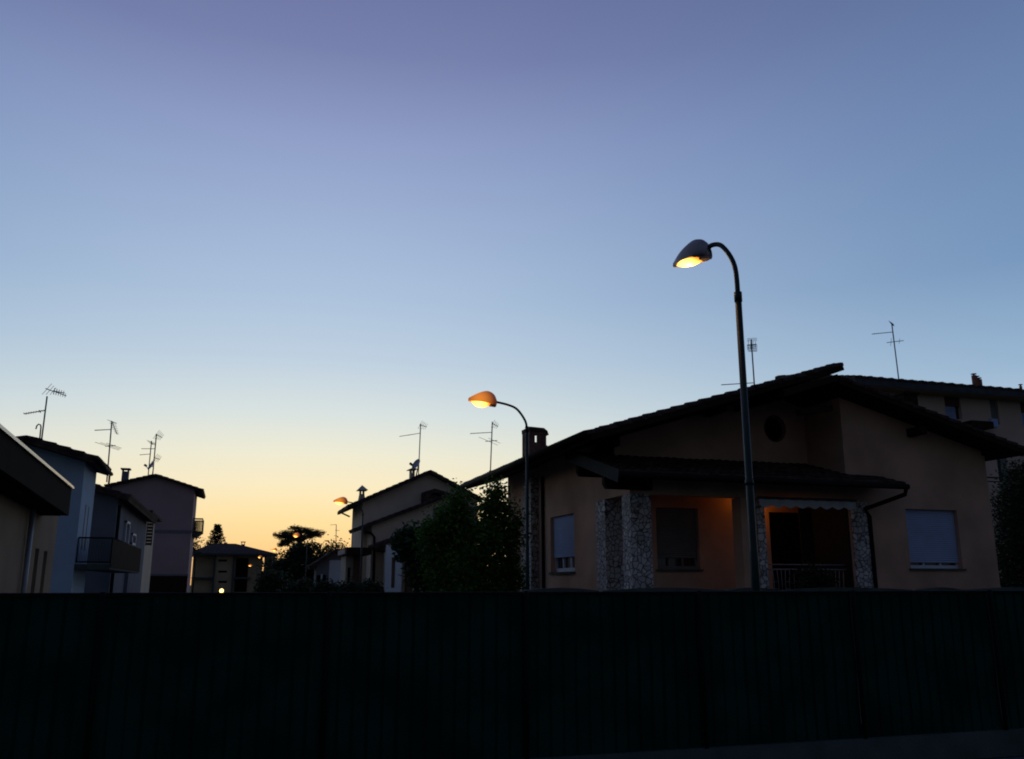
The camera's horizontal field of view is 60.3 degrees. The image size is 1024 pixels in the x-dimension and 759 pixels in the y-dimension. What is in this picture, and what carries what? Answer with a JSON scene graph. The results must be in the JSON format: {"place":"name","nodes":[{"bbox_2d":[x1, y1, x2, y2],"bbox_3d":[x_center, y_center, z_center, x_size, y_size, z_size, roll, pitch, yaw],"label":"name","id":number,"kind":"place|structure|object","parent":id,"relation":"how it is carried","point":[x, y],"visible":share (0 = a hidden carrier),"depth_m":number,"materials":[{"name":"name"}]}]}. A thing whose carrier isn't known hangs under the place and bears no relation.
{"place":"outdoors","nodes":[
{"label":"outdoors","id":0,"kind":"place"},
{"bbox_2d":[0,424,73,592],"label":"building","id":1,"kind":"structure","parent":0,"point":[35,493],"depth_m":12.91,"materials":[{"name":"brown paint"}]},
{"bbox_2d":[15,435,141,592],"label":"white house","id":2,"kind":"structure","parent":0,"point":[78,470],"depth_m":25.31,"materials":[{"name":"paint"}]},
{"bbox_2d":[35,424,41,437],"bbox_3d":[-14.047,1.531,26.105,0.175,0.458,0.040,4,-14,-17],"label":"vent hook","id":3,"kind":"object","parent":2,"relation":"on","point":[40,429],"visible":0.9,"depth_m":26.11,"materials":[{"name":"metal"}]},
{"bbox_2d":[24,386,66,438],"bbox_3d":[-14.045,1.175,26.404,1.096,2.198,0.280,4,-14,-17],"label":"television aerial","id":4,"kind":"object","parent":2,"relation":"attached to","point":[38,411],"visible":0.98,"depth_m":26.48,"materials":[{"name":"metal"}]},
{"bbox_2d":[104,468,205,592],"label":"mauve house","id":5,"kind":"structure","parent":0,"point":[171,503],"depth_m":59.15,"materials":[{"name":"paint"}]},
{"bbox_2d":[140,440,154,474],"bbox_3d":[-25.508,5.668,61.479,0.975,2.864,0.241,4,-14,-17],"label":"television aerial","id":6,"kind":"object","parent":5,"relation":"on","point":[151,443],"visible":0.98,"depth_m":61.63,"materials":[{"name":"metal"}]},
{"bbox_2d":[144,461,153,473],"bbox_3d":[-25.128,6.193,60.903,0.669,1.172,0.588,4,-14,-17],"label":"satellite dish","id":7,"kind":"object","parent":5,"relation":"on","point":[149,466],"visible":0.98,"depth_m":61.06,"materials":[{"name":"paint"}]},
{"bbox_2d":[153,431,163,471],"bbox_3d":[-25.212,5.331,62.299,0.826,3.619,0.301,4,-14,-17],"label":"television aerial","id":8,"kind":"object","parent":5,"relation":"on","point":[156,435],"visible":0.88,"depth_m":62.40,"materials":[{"name":"metal"}]},
{"bbox_2d":[337,468,507,591],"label":"stepped house","id":9,"kind":"structure","parent":0,"point":[387,511],"depth_m":50.18,"materials":[{"name":"beige paint"}]},
{"bbox_2d":[347,568,349,583],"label":"window","id":10,"kind":"structure","parent":9,"relation":"in","point":[348,575],"depth_m":46.04,"materials":[{"name":"black glass"}]},
{"bbox_2d":[391,557,394,587],"bbox_3d":[-6.427,10.397,47.409,0.210,1.608,0.050,4,-14,-17],"label":"window","id":11,"kind":"structure","parent":9,"relation":"in","point":[393,562],"depth_m":47.39,"materials":[{"name":"black glass"}]},
{"bbox_2d":[399,421,425,473],"bbox_3d":[-6.185,4.352,55.108,1.794,3.707,0.241,4,-14,-17],"label":"television aerial","id":12,"kind":"object","parent":9,"relation":"on","point":[419,440],"visible":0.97,"depth_m":55.31,"materials":[{"name":"metal"}]},
{"bbox_2d":[409,459,419,474],"bbox_3d":[-6.052,5.527,54.299,0.689,1.316,0.610,4,-14,-17],"label":"satellite dish","id":13,"kind":"object","parent":9,"relation":"attached to","point":[415,464],"visible":1,"depth_m":54.45,"materials":[{"name":"paint"}]},
{"bbox_2d":[0,0,1023,584],"label":"sky","id":14,"kind":"structure","parent":0,"point":[280,241],"materials":[{"name":"blue"}]},
{"bbox_2d":[189,585,1023,758],"bbox_3d":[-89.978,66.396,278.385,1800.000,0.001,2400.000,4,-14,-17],"label":"ground","id":15,"kind":"structure","parent":0,"point":[860,712],"depth_m":11.28,"materials":[{"name":"plant"}]},
{"bbox_2d":[84,484,157,592],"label":"slate house","id":16,"kind":"structure","parent":15,"relation":"on","point":[122,516],"depth_m":33.73,"materials":[{"name":"paint"}]},
{"bbox_2d":[95,420,119,481],"bbox_3d":[-16.966,2.985,36.879,1.106,2.620,0.249,5,-14,-20],"label":"television aerial","id":17,"kind":"object","parent":16,"relation":"on","point":[112,422],"visible":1,"depth_m":36.98,"materials":[{"name":"metal"}]},
{"bbox_2d":[123,520,130,543],"bbox_3d":[-16.188,6.471,36.991,0.099,1.006,1.369,4,-14,-17],"label":"window","id":18,"kind":"structure","parent":16,"relation":"in","point":[127,524],"depth_m":36.95,"materials":[{"name":"white paint"}]},
{"bbox_2d":[130,533,136,545],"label":"window","id":19,"kind":"structure","parent":16,"relation":"in","point":[133,536],"depth_m":39.49,"materials":[{"name":"white paint"}]},
{"bbox_2d":[123,510,161,592],"bbox_3d":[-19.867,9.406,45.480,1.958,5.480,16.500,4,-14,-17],"label":"cream house","id":20,"kind":"structure","parent":15,"relation":"on","point":[147,558],"depth_m":49.10,"materials":[{"name":"paint"}]},
{"bbox_2d":[191,537,205,592],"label":"thin tree","id":21,"kind":"object","parent":15,"relation":"on","point":[195,544],"visible":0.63,"depth_m":138.62,"materials":[{"name":"green plant"}]},
{"bbox_2d":[203,524,227,545],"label":"spruce tree","id":22,"kind":"object","parent":15,"relation":"on","point":[216,536],"visible":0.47,"depth_m":177.51,"materials":[{"name":"green plant"}]},
{"bbox_2d":[190,541,277,592],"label":"hip roof house","id":23,"kind":"structure","parent":15,"relation":"on","point":[225,567],"depth_m":158.76,"materials":[{"name":"paint"}]},
{"bbox_2d":[252,549,283,586],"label":"thin tree","id":24,"kind":"object","parent":15,"relation":"on","point":[265,563],"visible":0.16,"depth_m":132.08,"materials":[{"name":"green plant"}]},
{"bbox_2d":[252,566,290,591],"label":"garden shrub","id":25,"kind":"object","parent":15,"relation":"on","point":[273,581],"visible":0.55,"depth_m":65.47,"materials":[{"name":"green plant"}]},
{"bbox_2d":[262,539,325,582],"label":"round tree","id":26,"kind":"object","parent":15,"relation":"on","point":[293,559],"visible":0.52,"depth_m":111.59,"materials":[{"name":"green plant"}]},
{"bbox_2d":[278,574,317,591],"bbox_3d":[-13.647,14.086,56.904,2.802,3.091,2.837,-2,-13,8],"label":"garden shrub","id":27,"kind":"object","parent":15,"relation":"on","point":[298,585],"visible":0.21,"depth_m":56.52,"materials":[{"name":"green plant"}]},
{"bbox_2d":[272,525,325,547],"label":"cedar tree","id":28,"kind":"object","parent":15,"relation":"on","point":[286,536],"visible":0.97,"depth_m":126.33,"materials":[{"name":"green plant"}]},
{"bbox_2d":[293,533,307,580],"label":"street lamp","id":29,"kind":"object","parent":15,"relation":"on","point":[296,535],"visible":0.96,"depth_m":89.22,"materials":[{"name":"grey metal"}]},
{"bbox_2d":[306,549,340,585],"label":"garage","id":30,"kind":"structure","parent":15,"relation":"on","point":[328,565],"depth_m":59.70,"materials":[{"name":"paint"}]},
{"bbox_2d":[316,575,320,584],"bbox_3d":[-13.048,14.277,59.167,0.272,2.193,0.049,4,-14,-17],"label":"door","id":31,"kind":"structure","parent":30,"relation":"in","point":[318,577],"depth_m":59.34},
{"bbox_2d":[329,560,340,584],"bbox_3d":[-11.835,13.872,59.658,1.183,3.204,0.039,4,-14,-17],"label":"garage door","id":32,"kind":"structure","parent":30,"relation":"in","point":[334,565],"depth_m":59.79,"materials":[{"name":"white paint"}]},
{"bbox_2d":[308,577,338,591],"bbox_3d":[-8.632,10.297,40.951,1.754,2.166,1.935,4,-14,-17],"label":"garden shrub","id":33,"kind":"object","parent":15,"relation":"on","point":[324,586],"visible":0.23,"depth_m":40.90,"materials":[{"name":"green plant"}]},
{"bbox_2d":[315,534,349,557],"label":"thin tree","id":34,"kind":"object","parent":15,"relation":"on","point":[327,547],"visible":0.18,"depth_m":106.39,"materials":[{"name":"green plant"}]},
{"bbox_2d":[332,576,362,591],"bbox_3d":[-7.312,10.120,40.498,2.093,2.091,1.918,4,-14,-17],"label":"garden shrub","id":35,"kind":"object","parent":15,"relation":"on","point":[351,586],"visible":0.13,"depth_m":40.28,"materials":[{"name":"green plant"}]},
{"bbox_2d":[355,577,384,591],"bbox_3d":[-6.421,10.017,39.755,1.681,2.170,1.766,4,-14,-17],"label":"garden shrub","id":36,"kind":"object","parent":15,"relation":"on","point":[368,585],"visible":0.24,"depth_m":39.60,"materials":[{"name":"green plant"}]},
{"bbox_2d":[388,521,440,591],"bbox_3d":[-2.611,5.571,24.294,1.991,3.357,1.611,4,-14,-17],"label":"magnolia tree","id":37,"kind":"object","parent":15,"relation":"on","point":[401,543],"visible":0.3,"depth_m":24.12,"materials":[{"name":"green plant"}]},
{"bbox_2d":[409,470,535,591],"bbox_3d":[-0.935,4.555,22.703,3.446,4.624,2.480,4,-14,-17],"label":"garden tree","id":38,"kind":"object","parent":15,"relation":"on","point":[460,552],"visible":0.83,"depth_m":22.57,"materials":[{"name":"green plant"}]},
{"bbox_2d":[0,590,1023,758],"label":"garden fence","id":39,"kind":"object","parent":15,"relation":"on","point":[462,675],"visible":1,"depth_m":7.20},
{"bbox_2d":[519,587,1023,663],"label":"garden wall","id":40,"kind":"structure","parent":15,"relation":"on","point":[762,589],"depth_m":17.00,"materials":[{"name":"concrete"}]},
{"bbox_2d":[785,561,839,588],"bbox_3d":[6.921,5.202,19.976,1.217,2.127,0.853,4,-14,-17],"label":"shrub","id":41,"kind":"object","parent":15,"relation":"on","point":[817,579],"visible":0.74,"depth_m":20.01,"materials":[{"name":"green plant"}]},
{"bbox_2d":[989,455,1023,586],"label":"garden bush","id":42,"kind":"object","parent":15,"relation":"on","point":[1011,527],"visible":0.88,"depth_m":28.82,"materials":[{"name":"green plant"}]},
{"bbox_2d":[460,362,1023,590],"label":"gabled house","id":43,"kind":"structure","parent":0,"point":[657,499],"depth_m":21.75,"materials":[{"name":"beige paint"}]},
{"bbox_2d":[470,420,498,486],"bbox_3d":[-0.853,2.414,28.539,1.048,2.295,0.184,5,-14,-20],"label":"television aerial","id":44,"kind":"object","parent":43,"relation":"attached to","point":[489,441],"visible":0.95,"depth_m":28.67,"materials":[{"name":"metal"}]},
{"bbox_2d":[549,514,575,574],"bbox_3d":[1.408,4.394,23.443,0.260,1.540,1.880,4,-14,-17],"label":"window","id":45,"kind":"structure","parent":43,"relation":"in","point":[563,530],"depth_m":23.56,"materials":[{"name":"white paint"}]},
{"bbox_2d":[656,508,703,571],"bbox_3d":[3.999,3.892,21.415,1.250,1.520,0.280,4,-14,-17],"label":"window","id":46,"kind":"structure","parent":43,"relation":"in","point":[675,527],"depth_m":21.45,"materials":[{"name":"brown glass"}]},
{"bbox_2d":[721,338,756,384],"bbox_3d":[7.757,-0.242,30.000,1.475,2.536,0.107,4,-14,-17],"label":"television aerial","id":47,"kind":"object","parent":43,"relation":"on","point":[752,350],"visible":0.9,"depth_m":30.29,"materials":[{"name":"metal"}]},
{"bbox_2d":[765,417,781,440],"bbox_3d":[6.775,1.305,22.962,0.580,0.640,0.030,4,-14,-17],"label":"round window","id":48,"kind":"structure","parent":43,"relation":"in","point":[773,428],"depth_m":22.97,"materials":[{"name":"black glass"}]},
{"bbox_2d":[769,512,801,589],"bbox_3d":[6.894,4.472,22.162,0.888,2.229,0.058,4,-14,-17],"label":"door","id":49,"kind":"structure","parent":43,"relation":"in","point":[784,527],"depth_m":22.22,"materials":[{"name":"brown wood"}]},
{"bbox_2d":[757,496,856,509],"bbox_3d":[7.002,2.927,20.817,2.720,0.258,0.081,4,-14,-17],"label":"awning","id":50,"kind":"object","parent":43,"relation":"attached to","point":[803,503],"visible":1,"depth_m":20.79,"materials":[{"name":"fabric"}]},
{"bbox_2d":[905,509,966,570],"bbox_3d":[10.443,3.992,21.912,1.690,1.490,0.280,4,-14,-17],"label":"window","id":51,"kind":"structure","parent":43,"relation":"in","point":[932,543],"depth_m":21.94,"materials":[{"name":"white paint"}]},
{"bbox_2d":[775,373,1023,583],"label":"apartment block","id":52,"kind":"structure","parent":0,"point":[997,411],"depth_m":45.84,"materials":[{"name":"paint"}]},
{"bbox_2d":[874,321,903,378],"bbox_3d":[19.972,-1.018,46.504,2.004,4.343,0.201,4,-14,-17],"label":"television aerial","id":53,"kind":"object","parent":52,"relation":"on","point":[892,332],"visible":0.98,"depth_m":46.77,"materials":[{"name":"metal"}]},
{"bbox_2d":[944,397,958,418],"bbox_3d":[22.898,1.482,45.979,1.037,1.245,0.150,4,-14,-17],"label":"window","id":54,"kind":"structure","parent":52,"relation":"in","point":[951,404],"depth_m":45.97,"materials":[{"name":"blue glass"}]},
{"bbox_2d":[989,400,996,418],"bbox_3d":[25.490,1.724,46.722,0.484,1.358,0.040,4,-14,-17],"label":"window","id":55,"kind":"structure","parent":52,"relation":"in","point":[992,403],"depth_m":46.74,"materials":[{"name":"black glass"}]},
{"bbox_2d":[997,459,1000,480],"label":"window","id":56,"kind":"structure","parent":52,"relation":"in","point":[998,463],"depth_m":46.03,"materials":[{"name":"glass"}]},
{"bbox_2d":[1020,403,1023,425],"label":"window","id":57,"kind":"structure","parent":52,"relation":"in","point":[1021,404],"depth_m":47.34,"materials":[{"name":"black glass"}]},
{"bbox_2d":[997,757,1023,758],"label":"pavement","id":58,"kind":"structure","parent":0,"point":[1012,758],"depth_m":8.28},
{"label":"side pavement","id":59,"kind":"structure","parent":0,"visible":0},
{"bbox_2d":[333,497,363,582],"bbox_3d":[-8.143,8.719,43.344,1.531,5.851,0.340,4,-14,-17],"label":"street lamp","id":60,"kind":"object","parent":59,"relation":"on","point":[341,500],"visible":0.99,"depth_m":43.73,"materials":[{"name":"grey metal"}]},
{"bbox_2d":[468,391,528,589],"bbox_3d":[-0.324,3.302,20.760,1.531,6.172,0.340,4,-14,-17],"label":"street lamp","id":61,"kind":"object","parent":59,"relation":"on","point":[483,399],"visible":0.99,"depth_m":21.17,"materials":[{"name":"grey metal"}]},
{"bbox_2d":[673,239,760,590],"bbox_3d":[2.904,1.114,12.580,0.340,6.728,1.225,10,-17,-37],"label":"street lamp","id":62,"kind":"object","parent":59,"relation":"on","point":[695,252],"visible":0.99,"depth_m":12.37,"materials":[{"name":"black metal"}]}
]}

